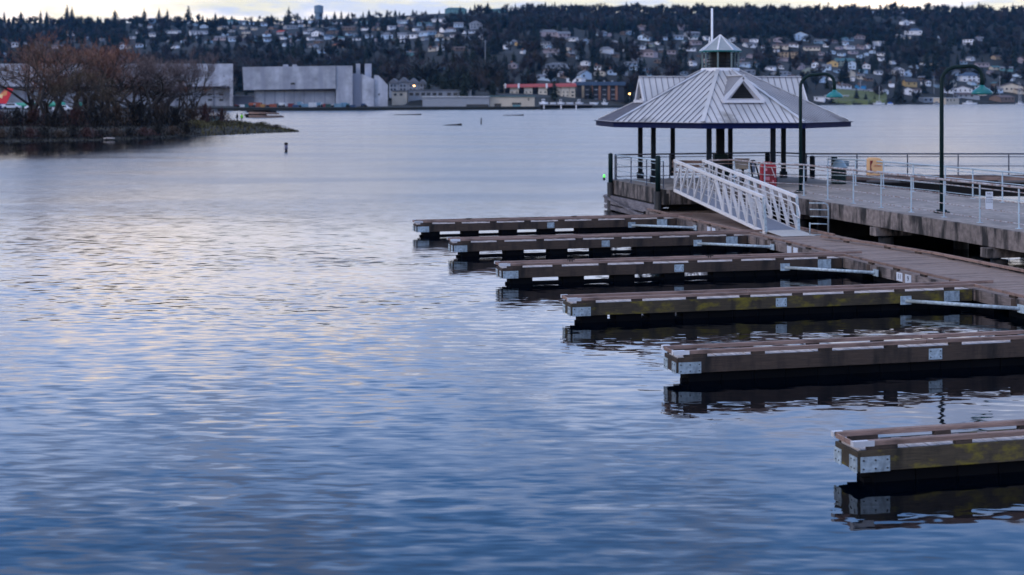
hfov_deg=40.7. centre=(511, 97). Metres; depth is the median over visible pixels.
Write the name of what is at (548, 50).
house
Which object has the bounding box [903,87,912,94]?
house
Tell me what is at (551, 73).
bare tree
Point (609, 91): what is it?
apartment building
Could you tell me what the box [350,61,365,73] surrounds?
bare tree
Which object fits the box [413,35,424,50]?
conifer tree
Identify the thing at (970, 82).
house
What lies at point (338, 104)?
shipping container
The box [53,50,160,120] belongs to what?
bare tree
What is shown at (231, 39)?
house
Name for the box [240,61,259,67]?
bare tree
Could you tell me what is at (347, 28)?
house
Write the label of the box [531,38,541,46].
bare tree
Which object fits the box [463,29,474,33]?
house
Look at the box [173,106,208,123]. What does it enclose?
shrub
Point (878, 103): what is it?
boat
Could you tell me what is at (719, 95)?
pavilion
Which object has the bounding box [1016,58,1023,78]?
conifer tree
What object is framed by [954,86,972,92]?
house
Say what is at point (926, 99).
house
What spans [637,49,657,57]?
house
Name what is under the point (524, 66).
bare tree
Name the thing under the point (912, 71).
bare tree
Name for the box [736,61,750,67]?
house
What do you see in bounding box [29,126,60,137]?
shrub
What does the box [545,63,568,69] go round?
house
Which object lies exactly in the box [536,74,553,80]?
house
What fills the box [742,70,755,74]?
house
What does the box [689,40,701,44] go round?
house
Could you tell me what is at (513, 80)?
bare tree
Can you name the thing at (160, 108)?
shrub
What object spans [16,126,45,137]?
shrub
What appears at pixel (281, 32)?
house
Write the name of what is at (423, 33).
house
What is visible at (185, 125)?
shrub
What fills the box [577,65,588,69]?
house
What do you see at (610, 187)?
mooring pile
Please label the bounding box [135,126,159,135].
shrub
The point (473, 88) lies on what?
conifer tree
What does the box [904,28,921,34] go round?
house
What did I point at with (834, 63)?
house
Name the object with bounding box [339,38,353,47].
bare tree
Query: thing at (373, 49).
bare tree
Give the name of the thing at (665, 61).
bare tree
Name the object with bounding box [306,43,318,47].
house
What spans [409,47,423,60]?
bare tree
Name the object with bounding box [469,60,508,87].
bare tree
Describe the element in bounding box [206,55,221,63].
bare tree
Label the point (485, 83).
bare tree
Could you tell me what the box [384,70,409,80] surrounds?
bare tree
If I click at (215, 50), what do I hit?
bare tree
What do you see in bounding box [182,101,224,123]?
shrub
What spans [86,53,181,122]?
bare tree
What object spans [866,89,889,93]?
house
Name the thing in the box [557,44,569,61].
conifer tree
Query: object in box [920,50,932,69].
conifer tree
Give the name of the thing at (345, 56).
bare tree
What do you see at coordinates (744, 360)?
finger dock
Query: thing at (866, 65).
house
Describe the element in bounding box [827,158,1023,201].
pier railing
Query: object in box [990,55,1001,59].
house
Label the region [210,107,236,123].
shrub
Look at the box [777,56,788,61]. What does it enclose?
house
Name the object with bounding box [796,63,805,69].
house
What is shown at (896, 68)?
house
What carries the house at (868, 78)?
on the hillside
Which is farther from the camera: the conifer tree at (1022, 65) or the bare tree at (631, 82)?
the conifer tree at (1022, 65)
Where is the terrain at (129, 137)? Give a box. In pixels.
[0,116,299,141]
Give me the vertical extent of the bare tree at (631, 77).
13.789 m
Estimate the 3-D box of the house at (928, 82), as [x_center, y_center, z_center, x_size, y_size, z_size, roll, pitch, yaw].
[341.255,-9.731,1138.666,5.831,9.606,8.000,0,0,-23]
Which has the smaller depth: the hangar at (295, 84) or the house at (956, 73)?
the hangar at (295, 84)
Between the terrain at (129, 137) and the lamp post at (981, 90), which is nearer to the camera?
the lamp post at (981, 90)
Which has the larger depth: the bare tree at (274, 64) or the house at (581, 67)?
the house at (581, 67)
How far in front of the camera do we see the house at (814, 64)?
1229.78 m
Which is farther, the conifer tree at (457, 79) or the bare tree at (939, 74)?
the bare tree at (939, 74)
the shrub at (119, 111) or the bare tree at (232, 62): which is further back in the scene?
the bare tree at (232, 62)
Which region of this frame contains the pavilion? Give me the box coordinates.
[594,34,852,184]
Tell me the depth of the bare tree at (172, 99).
214.47 m
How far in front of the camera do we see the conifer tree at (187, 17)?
2244.61 m
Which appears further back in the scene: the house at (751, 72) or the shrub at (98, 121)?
the house at (751, 72)
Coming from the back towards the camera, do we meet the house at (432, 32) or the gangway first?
the house at (432, 32)
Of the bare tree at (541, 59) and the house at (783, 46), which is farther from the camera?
the house at (783, 46)
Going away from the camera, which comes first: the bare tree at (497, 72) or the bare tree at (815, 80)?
the bare tree at (497, 72)
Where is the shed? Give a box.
[233,95,253,105]
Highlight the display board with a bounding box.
[734,158,749,183]
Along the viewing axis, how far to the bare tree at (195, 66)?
224.38 m
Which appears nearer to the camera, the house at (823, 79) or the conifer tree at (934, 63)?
the house at (823, 79)
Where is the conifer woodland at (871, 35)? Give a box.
[0,1,1023,102]
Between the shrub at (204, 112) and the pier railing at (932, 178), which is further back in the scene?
the shrub at (204, 112)
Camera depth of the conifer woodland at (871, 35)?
1587.87 m
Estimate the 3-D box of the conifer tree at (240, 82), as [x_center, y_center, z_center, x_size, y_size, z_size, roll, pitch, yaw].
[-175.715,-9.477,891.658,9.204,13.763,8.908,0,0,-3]
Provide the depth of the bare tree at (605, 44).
1192.19 m
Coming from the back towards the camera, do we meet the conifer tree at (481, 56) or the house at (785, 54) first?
the house at (785, 54)
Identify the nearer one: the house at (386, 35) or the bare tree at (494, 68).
the bare tree at (494, 68)
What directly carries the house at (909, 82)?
on the hillside
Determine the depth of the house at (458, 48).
1167.07 m
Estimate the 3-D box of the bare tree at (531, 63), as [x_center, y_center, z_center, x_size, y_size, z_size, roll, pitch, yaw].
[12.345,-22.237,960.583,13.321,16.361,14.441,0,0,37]
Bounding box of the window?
[466,104,488,105]
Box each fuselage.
[16,103,26,110]
[49,102,65,110]
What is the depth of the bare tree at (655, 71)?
944.77 m
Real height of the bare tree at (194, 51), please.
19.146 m
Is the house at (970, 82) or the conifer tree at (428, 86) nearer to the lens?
the conifer tree at (428, 86)
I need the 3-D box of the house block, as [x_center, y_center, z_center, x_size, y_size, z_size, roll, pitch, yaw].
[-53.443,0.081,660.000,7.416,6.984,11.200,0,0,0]
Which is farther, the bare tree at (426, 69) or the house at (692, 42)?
the house at (692, 42)
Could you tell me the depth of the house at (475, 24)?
1670.55 m
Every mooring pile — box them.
[607,153,613,210]
[654,155,661,211]
[765,153,769,161]
[810,157,814,178]
[831,156,836,182]
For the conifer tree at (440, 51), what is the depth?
1129.28 m
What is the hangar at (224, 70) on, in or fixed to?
on the hillside
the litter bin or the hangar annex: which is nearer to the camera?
the litter bin
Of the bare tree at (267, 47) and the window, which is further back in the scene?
the bare tree at (267, 47)
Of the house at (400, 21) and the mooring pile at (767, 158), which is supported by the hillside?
the house at (400, 21)
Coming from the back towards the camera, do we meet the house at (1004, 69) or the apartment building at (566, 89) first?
the house at (1004, 69)
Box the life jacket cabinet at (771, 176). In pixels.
[760,162,775,187]
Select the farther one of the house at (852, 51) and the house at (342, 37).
the house at (342, 37)
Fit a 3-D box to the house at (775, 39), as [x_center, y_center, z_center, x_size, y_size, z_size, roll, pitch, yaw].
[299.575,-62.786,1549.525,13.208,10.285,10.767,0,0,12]
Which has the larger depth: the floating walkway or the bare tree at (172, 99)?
the bare tree at (172, 99)
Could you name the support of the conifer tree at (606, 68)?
on the hillside
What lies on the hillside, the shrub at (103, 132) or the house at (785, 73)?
the house at (785, 73)
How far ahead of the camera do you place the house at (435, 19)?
2067.85 m
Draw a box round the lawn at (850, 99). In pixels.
[832,88,886,104]
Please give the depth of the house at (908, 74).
1271.11 m
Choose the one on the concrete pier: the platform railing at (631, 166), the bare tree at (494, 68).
the platform railing at (631, 166)
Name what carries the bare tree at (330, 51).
on the hillside
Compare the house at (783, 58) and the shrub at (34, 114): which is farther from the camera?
the house at (783, 58)
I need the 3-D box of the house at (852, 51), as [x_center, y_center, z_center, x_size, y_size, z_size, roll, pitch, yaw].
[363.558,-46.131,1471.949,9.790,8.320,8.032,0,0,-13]
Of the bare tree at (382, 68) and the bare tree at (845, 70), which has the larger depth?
the bare tree at (845, 70)
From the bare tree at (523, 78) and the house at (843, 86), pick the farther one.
the house at (843, 86)
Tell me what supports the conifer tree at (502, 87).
on the hillside
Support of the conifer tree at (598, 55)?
on the hillside
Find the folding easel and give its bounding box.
[750,160,759,183]
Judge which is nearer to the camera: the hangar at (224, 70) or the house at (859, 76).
the hangar at (224, 70)
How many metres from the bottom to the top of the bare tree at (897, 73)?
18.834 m
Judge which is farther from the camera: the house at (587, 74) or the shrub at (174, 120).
the house at (587, 74)
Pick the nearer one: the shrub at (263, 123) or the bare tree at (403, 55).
the shrub at (263, 123)
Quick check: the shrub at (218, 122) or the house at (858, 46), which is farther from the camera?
the house at (858, 46)
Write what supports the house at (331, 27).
on the hillside
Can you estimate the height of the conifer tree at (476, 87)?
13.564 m
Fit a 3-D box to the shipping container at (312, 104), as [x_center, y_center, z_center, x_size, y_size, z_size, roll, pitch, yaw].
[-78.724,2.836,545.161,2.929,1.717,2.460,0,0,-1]
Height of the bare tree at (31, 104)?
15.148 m
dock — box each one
[412,213,696,235]
[447,229,773,256]
[494,251,878,283]
[538,104,593,108]
[561,280,1023,322]
[661,330,1023,381]
[831,419,1023,482]
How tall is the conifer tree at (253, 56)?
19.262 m
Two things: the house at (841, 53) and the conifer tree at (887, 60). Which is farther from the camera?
the house at (841, 53)
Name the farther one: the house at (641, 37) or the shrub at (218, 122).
the house at (641, 37)
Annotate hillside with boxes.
[0,11,1023,110]
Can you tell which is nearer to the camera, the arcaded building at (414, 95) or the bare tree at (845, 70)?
the arcaded building at (414, 95)
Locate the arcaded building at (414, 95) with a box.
[408,90,471,101]
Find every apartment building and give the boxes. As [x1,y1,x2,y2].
[389,77,426,97]
[504,83,576,97]
[574,80,625,101]
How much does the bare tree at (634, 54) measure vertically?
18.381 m
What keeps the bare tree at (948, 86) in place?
on the hillside
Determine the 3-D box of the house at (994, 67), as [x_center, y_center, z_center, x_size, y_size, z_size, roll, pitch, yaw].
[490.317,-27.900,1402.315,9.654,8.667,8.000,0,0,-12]
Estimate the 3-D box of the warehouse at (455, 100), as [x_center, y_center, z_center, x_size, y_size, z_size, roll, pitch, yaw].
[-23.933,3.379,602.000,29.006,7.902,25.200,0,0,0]
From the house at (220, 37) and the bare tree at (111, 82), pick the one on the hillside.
the house at (220, 37)
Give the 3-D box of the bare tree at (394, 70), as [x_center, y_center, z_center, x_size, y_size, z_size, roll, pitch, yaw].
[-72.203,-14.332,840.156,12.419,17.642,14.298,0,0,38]
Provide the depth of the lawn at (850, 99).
1015.38 m
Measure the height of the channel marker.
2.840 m
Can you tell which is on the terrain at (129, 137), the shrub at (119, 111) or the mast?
the shrub at (119, 111)
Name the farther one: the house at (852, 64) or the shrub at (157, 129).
the house at (852, 64)
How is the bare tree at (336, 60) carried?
on the hillside
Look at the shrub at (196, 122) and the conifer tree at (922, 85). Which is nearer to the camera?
the shrub at (196, 122)
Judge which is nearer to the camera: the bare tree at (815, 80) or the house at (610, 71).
the house at (610, 71)
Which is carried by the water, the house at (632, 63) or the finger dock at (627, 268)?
the finger dock at (627, 268)
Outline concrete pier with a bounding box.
[603,176,1023,269]
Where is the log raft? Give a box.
[244,109,283,116]
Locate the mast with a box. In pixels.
[708,8,712,42]
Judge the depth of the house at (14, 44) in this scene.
1531.13 m
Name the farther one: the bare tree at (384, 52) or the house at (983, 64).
the house at (983, 64)
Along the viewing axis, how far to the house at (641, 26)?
1670.10 m
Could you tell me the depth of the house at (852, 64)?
1283.76 m
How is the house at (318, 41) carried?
on the hillside
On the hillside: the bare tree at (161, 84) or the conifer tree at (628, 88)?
the conifer tree at (628, 88)
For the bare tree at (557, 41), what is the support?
on the hillside
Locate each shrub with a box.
[0,107,39,125]
[0,109,34,125]
[0,129,13,137]
[4,126,34,137]
[5,107,51,125]
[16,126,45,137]
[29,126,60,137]
[30,109,86,127]
[44,108,110,125]
[46,129,68,137]
[60,126,84,136]
[69,103,127,127]
[75,127,102,136]
[88,129,120,136]
[90,102,138,125]
[103,97,164,125]
[104,127,133,135]
[120,126,150,135]
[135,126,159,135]
[142,100,194,124]
[147,121,169,134]
[154,105,195,125]
[161,125,190,134]
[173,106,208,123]
[177,120,218,127]
[177,121,202,134]
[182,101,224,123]
[206,120,231,125]
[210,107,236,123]
[231,122,255,125]
[252,121,271,126]
[268,124,288,127]
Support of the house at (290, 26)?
on the hillside
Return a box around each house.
[12,42,26,46]
[166,29,181,33]
[189,30,207,34]
[213,36,225,39]
[227,36,237,41]
[263,37,272,41]
[276,30,285,34]
[283,25,298,28]
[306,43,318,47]
[311,31,323,35]
[313,39,323,42]
[324,26,336,29]
[324,35,332,39]
[332,36,344,39]
[342,26,355,30]
[381,32,392,39]
[387,25,396,29]
[396,19,409,23]
[397,33,406,38]
[407,32,419,38]
[417,21,432,25]
[417,31,428,36]
[427,30,435,34]
[428,46,435,51]
[430,18,443,21]
[439,27,455,31]
[445,7,466,13]
[452,47,468,50]
[453,22,463,26]
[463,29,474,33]
[468,20,481,28]
[508,61,518,68]
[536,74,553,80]
[539,30,556,36]
[541,41,552,44]
[543,47,559,52]
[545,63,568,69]
[555,31,570,37]
[565,37,578,40]
[566,52,574,56]
[566,78,586,82]
[576,70,591,78]
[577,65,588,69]
[580,60,590,65]
[594,63,601,69]
[594,70,606,75]
[599,47,613,53]
[607,67,616,74]
[612,53,619,57]
[624,61,637,65]
[637,33,652,40]
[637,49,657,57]
[638,24,645,29]
[645,42,654,46]
[667,50,675,53]
[672,35,683,39]
[680,71,690,75]
[683,31,700,36]
[688,36,697,39]
[688,59,697,65]
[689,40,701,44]
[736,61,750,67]
[742,43,756,47]
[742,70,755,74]
[749,38,758,42]
[765,66,776,70]
[770,71,791,75]
[772,43,788,49]
[773,37,782,42]
[777,52,797,58]
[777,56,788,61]
[788,43,797,47]
[794,31,808,40]
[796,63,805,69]
[801,67,815,72]
[803,46,820,50]
[811,61,818,67]
[813,96,825,101]
[814,39,828,43]
[819,76,828,82]
[822,64,831,69]
[827,60,837,66]
[833,57,855,65]
[836,82,851,88]
[837,52,846,55]
[839,37,853,40]
[843,44,855,48]
[846,70,855,76]
[847,50,858,53]
[848,61,855,69]
[854,34,864,38]
[854,44,866,49]
[854,83,866,88]
[855,72,864,79]
[862,62,869,68]
[863,77,873,80]
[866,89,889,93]
[873,41,884,45]
[873,71,882,74]
[893,67,904,75]
[899,19,909,24]
[902,79,917,86]
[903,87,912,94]
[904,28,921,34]
[905,70,911,76]
[919,97,933,102]
[920,80,931,85]
[932,83,939,87]
[933,98,958,103]
[944,86,952,93]
[952,71,960,75]
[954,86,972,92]
[954,93,979,99]
[957,72,979,82]
[962,39,972,44]
[966,56,974,60]
[967,80,976,84]
[974,62,989,66]
[988,95,1015,101]
[989,66,999,69]
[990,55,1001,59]
[997,83,1023,92]
[999,67,1012,71]
[1013,88,1023,93]
[1016,57,1023,63]
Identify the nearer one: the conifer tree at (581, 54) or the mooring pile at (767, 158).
the mooring pile at (767, 158)
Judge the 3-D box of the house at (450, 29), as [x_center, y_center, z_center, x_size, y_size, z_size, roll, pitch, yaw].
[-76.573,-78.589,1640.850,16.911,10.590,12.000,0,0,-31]
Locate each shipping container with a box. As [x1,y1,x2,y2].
[309,103,316,106]
[334,103,342,106]
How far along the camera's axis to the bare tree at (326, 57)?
1169.35 m
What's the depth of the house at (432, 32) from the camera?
1610.27 m
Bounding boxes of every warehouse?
[422,96,489,105]
[490,96,534,105]
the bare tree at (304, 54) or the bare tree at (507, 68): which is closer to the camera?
the bare tree at (507, 68)
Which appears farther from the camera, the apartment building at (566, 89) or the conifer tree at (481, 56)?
the conifer tree at (481, 56)
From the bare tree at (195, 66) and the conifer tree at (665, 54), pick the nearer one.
the bare tree at (195, 66)
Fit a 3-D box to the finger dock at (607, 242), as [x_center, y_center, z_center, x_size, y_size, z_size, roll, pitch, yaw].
[3.553,4.826,43.808,10.897,0.788,2.742,0,0,-14]
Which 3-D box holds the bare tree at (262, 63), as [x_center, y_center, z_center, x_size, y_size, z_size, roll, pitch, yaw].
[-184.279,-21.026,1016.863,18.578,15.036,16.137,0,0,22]
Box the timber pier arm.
[829,174,1023,196]
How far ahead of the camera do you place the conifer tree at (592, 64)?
1007.35 m
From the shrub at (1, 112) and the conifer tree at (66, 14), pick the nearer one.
the shrub at (1, 112)
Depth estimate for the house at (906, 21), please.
1902.41 m
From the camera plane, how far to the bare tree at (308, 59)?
1128.15 m
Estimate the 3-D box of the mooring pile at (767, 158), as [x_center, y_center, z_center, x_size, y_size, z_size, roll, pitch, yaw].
[11.952,5.268,64.571,0.360,5.465,0.351,0,0,0]
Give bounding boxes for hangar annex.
[353,64,387,105]
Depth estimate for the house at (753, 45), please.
1473.73 m
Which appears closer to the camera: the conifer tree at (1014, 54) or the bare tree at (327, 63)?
the bare tree at (327, 63)
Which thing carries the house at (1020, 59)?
on the hillside
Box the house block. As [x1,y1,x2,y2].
[391,90,407,104]
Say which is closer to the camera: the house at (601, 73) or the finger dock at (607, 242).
the finger dock at (607, 242)
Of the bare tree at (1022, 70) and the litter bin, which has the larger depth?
the bare tree at (1022, 70)
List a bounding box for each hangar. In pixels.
[0,64,232,105]
[242,65,352,105]
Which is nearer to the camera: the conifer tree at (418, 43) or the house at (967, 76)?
the conifer tree at (418, 43)
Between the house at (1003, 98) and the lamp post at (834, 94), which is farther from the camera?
the house at (1003, 98)
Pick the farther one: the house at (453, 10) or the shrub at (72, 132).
the house at (453, 10)
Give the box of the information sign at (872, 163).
[866,157,882,174]
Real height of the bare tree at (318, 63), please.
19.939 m
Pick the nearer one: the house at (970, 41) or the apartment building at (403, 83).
the apartment building at (403, 83)
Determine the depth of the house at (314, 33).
1751.63 m
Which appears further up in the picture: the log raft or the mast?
the mast
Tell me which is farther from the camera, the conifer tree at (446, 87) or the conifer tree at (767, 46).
the conifer tree at (767, 46)
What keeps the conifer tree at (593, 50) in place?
on the hillside
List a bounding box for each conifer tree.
[63,6,69,17]
[69,7,74,16]
[183,5,193,20]
[235,76,243,90]
[249,46,259,59]
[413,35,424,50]
[423,77,431,89]
[430,60,440,86]
[438,40,443,54]
[440,73,447,89]
[441,75,451,89]
[448,76,456,89]
[453,68,459,88]
[456,67,470,95]
[461,68,475,92]
[470,79,475,94]
[472,69,482,90]
[479,38,491,57]
[483,67,491,91]
[488,31,502,53]
[490,80,497,94]
[494,68,509,90]
[497,76,505,92]
[536,53,543,70]
[548,76,560,98]
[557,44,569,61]
[575,40,585,61]
[587,38,601,61]
[588,86,594,98]
[589,57,594,70]
[594,48,602,64]
[602,55,612,70]
[623,50,632,61]
[623,80,634,102]
[631,65,636,75]
[635,56,645,74]
[660,48,668,63]
[680,53,689,71]
[730,53,737,67]
[762,38,778,59]
[841,68,851,83]
[882,50,893,68]
[892,76,907,101]
[892,89,905,102]
[919,76,927,92]
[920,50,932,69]
[929,53,940,70]
[1010,41,1019,66]
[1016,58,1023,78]
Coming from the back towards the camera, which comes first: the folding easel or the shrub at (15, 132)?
the shrub at (15, 132)
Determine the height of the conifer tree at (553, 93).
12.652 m
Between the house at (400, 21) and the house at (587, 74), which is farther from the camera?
the house at (400, 21)
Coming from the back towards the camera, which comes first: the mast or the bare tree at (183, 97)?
the bare tree at (183, 97)
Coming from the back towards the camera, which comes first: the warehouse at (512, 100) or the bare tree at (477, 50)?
the bare tree at (477, 50)
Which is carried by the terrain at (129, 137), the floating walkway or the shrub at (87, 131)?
the shrub at (87, 131)
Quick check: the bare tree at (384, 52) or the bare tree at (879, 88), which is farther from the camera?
the bare tree at (384, 52)
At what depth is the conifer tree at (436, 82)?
768.10 m
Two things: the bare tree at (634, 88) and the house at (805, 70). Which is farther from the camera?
the house at (805, 70)
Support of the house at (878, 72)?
on the hillside
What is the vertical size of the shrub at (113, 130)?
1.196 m
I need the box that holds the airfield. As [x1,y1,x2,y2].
[0,109,216,117]
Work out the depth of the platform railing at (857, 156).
62.59 m
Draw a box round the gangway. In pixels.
[673,159,815,236]
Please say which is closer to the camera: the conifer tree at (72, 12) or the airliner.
the airliner
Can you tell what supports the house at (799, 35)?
on the hillside
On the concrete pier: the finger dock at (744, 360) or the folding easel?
the folding easel
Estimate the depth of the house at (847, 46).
1501.60 m
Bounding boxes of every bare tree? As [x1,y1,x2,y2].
[0,25,95,117]
[0,36,115,120]
[0,37,104,123]
[2,36,143,122]
[32,68,130,126]
[41,41,157,115]
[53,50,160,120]
[68,55,175,125]
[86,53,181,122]
[121,49,244,119]
[123,58,215,115]
[159,54,172,62]
[160,44,174,51]
[171,53,178,62]
[173,49,218,113]
[189,46,200,56]
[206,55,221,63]
[210,45,221,54]
[215,52,225,63]
[226,58,240,68]
[233,68,242,89]
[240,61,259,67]
[242,54,259,66]
[254,60,270,66]
[260,42,279,53]
[264,58,289,66]
[292,58,304,65]
[297,51,310,63]
[297,53,324,65]
[308,58,323,65]
[322,60,334,65]
[323,54,339,62]
[325,44,341,55]
[327,53,342,64]
[335,54,350,62]
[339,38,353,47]
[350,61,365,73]
[361,59,373,63]
[367,43,379,56]
[378,45,398,58]
[379,65,400,76]
[383,64,400,76]
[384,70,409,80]
[391,51,411,60]
[399,64,414,78]
[401,58,444,80]
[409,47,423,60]
[428,56,450,74]
[450,53,467,63]
[466,57,485,65]
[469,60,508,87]
[470,66,491,90]
[473,44,484,55]
[478,74,494,91]
[488,63,504,84]
[489,62,513,75]
[507,75,516,83]
[509,66,522,82]
[518,72,535,83]
[519,55,529,70]
[521,40,535,52]
[521,57,536,70]
[525,73,539,83]
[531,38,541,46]
[533,53,549,71]
[543,66,561,82]
[552,37,563,51]
[558,62,584,81]
[595,74,607,81]
[600,37,612,46]
[610,60,631,74]
[614,41,627,54]
[615,77,635,97]
[623,80,636,94]
[625,47,647,61]
[626,74,642,81]
[644,63,665,75]
[657,53,678,66]
[658,58,677,69]
[661,61,679,70]
[662,64,688,75]
[752,48,765,59]
[806,68,818,76]
[809,72,822,89]
[822,52,832,63]
[839,66,849,76]
[870,84,885,94]
[890,69,907,81]
[909,65,917,78]
[933,67,945,80]
[937,79,960,96]
[945,73,953,80]
[1014,67,1023,79]
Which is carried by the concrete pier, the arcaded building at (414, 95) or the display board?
the display board
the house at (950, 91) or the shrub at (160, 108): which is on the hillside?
the house at (950, 91)
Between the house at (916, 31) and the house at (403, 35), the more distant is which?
the house at (916, 31)
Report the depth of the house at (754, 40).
1523.97 m
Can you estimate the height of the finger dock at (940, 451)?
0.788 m
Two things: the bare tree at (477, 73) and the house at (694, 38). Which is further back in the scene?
the house at (694, 38)
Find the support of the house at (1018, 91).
on the hillside
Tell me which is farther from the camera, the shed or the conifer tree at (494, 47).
the conifer tree at (494, 47)
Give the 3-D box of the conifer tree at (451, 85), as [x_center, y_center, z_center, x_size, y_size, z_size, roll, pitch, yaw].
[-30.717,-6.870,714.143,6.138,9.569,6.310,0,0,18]
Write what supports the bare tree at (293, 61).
on the hillside
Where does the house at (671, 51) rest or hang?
on the hillside
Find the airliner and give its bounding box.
[0,88,12,108]
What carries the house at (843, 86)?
on the hillside
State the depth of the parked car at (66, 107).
299.29 m
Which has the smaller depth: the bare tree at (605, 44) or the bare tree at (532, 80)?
the bare tree at (532, 80)
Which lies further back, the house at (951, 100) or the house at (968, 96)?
the house at (968, 96)
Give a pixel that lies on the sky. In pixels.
(240, 9)
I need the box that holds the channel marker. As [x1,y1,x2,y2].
[284,142,287,151]
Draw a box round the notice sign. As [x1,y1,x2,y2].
[986,192,992,208]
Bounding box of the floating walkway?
[643,207,1023,318]
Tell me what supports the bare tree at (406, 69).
on the hillside
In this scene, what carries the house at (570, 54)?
on the hillside
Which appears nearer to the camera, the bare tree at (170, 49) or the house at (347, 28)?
the bare tree at (170, 49)
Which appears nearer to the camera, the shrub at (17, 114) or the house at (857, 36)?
the shrub at (17, 114)
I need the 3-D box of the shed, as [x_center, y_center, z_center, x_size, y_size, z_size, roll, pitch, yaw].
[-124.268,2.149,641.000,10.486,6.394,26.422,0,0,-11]
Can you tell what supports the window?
in the warehouse at (455, 100)
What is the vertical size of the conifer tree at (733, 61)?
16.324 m
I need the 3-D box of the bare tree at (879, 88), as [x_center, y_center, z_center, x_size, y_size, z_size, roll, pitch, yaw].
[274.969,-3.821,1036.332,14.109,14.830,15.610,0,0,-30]
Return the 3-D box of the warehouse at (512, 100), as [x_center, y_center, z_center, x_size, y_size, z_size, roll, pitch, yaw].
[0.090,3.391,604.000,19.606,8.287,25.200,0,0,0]
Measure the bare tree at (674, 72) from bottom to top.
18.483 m
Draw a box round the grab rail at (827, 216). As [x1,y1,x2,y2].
[809,202,828,234]
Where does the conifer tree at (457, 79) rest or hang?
on the hillside
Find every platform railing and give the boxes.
[614,152,1023,178]
[614,154,663,187]
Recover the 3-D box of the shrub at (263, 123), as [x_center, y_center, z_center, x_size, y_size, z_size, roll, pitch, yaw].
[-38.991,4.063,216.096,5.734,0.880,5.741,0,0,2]
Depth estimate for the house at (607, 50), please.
1167.07 m
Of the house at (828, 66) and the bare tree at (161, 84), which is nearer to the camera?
the bare tree at (161, 84)
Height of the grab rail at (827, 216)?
1.086 m
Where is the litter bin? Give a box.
[831,160,846,183]
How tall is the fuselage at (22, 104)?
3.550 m
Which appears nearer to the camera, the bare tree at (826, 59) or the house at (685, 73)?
the house at (685, 73)
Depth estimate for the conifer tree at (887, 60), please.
1350.52 m
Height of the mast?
3.450 m
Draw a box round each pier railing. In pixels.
[708,159,1023,228]
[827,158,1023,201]
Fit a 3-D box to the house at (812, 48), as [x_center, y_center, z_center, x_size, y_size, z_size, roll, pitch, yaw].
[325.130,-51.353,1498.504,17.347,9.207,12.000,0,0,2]
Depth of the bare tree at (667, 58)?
1038.47 m
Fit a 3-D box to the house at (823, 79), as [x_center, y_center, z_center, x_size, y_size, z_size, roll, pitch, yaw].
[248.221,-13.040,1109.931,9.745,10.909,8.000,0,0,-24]
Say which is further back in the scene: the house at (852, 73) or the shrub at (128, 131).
the house at (852, 73)
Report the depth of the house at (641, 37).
1513.77 m
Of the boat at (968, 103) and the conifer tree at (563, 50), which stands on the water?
the boat at (968, 103)
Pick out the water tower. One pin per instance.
(318, 9)
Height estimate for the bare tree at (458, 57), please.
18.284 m
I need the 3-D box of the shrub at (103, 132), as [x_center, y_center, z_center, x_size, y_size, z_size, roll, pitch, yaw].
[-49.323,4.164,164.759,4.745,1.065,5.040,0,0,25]
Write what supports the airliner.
on the airfield
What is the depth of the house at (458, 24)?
1727.29 m
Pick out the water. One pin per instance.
(310, 352)
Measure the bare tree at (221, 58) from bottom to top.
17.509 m
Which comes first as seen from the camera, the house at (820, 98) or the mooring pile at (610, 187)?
the mooring pile at (610, 187)
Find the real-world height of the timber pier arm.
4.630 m
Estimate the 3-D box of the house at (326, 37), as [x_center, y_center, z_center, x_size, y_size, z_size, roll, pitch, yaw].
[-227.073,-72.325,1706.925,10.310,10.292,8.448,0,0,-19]
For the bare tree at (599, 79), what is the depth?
870.43 m
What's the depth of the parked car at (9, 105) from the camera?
329.15 m
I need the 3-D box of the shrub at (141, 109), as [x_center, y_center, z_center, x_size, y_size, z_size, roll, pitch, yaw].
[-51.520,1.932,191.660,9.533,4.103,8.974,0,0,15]
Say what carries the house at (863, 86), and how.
on the hillside
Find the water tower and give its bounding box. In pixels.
[314,5,322,19]
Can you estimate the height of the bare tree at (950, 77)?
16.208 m
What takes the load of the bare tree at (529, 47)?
on the hillside
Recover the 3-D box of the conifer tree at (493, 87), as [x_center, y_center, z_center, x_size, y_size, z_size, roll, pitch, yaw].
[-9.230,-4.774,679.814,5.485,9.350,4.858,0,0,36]
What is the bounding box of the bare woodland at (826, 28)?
[0,0,1023,99]
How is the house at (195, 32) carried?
on the hillside
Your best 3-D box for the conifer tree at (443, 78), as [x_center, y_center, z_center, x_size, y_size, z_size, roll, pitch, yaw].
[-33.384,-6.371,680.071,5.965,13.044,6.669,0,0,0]
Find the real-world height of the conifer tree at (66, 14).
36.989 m
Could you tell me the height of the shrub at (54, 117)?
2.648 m
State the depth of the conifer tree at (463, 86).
654.65 m
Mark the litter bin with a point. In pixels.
(841, 178)
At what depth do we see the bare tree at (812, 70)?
1100.55 m
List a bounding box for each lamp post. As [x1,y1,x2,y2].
[794,72,842,192]
[934,64,992,213]
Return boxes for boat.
[873,101,884,104]
[962,101,976,104]
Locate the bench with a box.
[672,160,705,180]
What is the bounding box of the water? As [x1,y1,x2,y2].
[0,104,1023,574]
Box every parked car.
[2,103,21,108]
[52,105,71,111]
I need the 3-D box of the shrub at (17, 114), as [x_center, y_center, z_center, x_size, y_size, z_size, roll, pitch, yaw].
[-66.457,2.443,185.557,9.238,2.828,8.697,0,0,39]
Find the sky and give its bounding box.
[0,0,1023,22]
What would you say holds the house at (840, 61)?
on the hillside

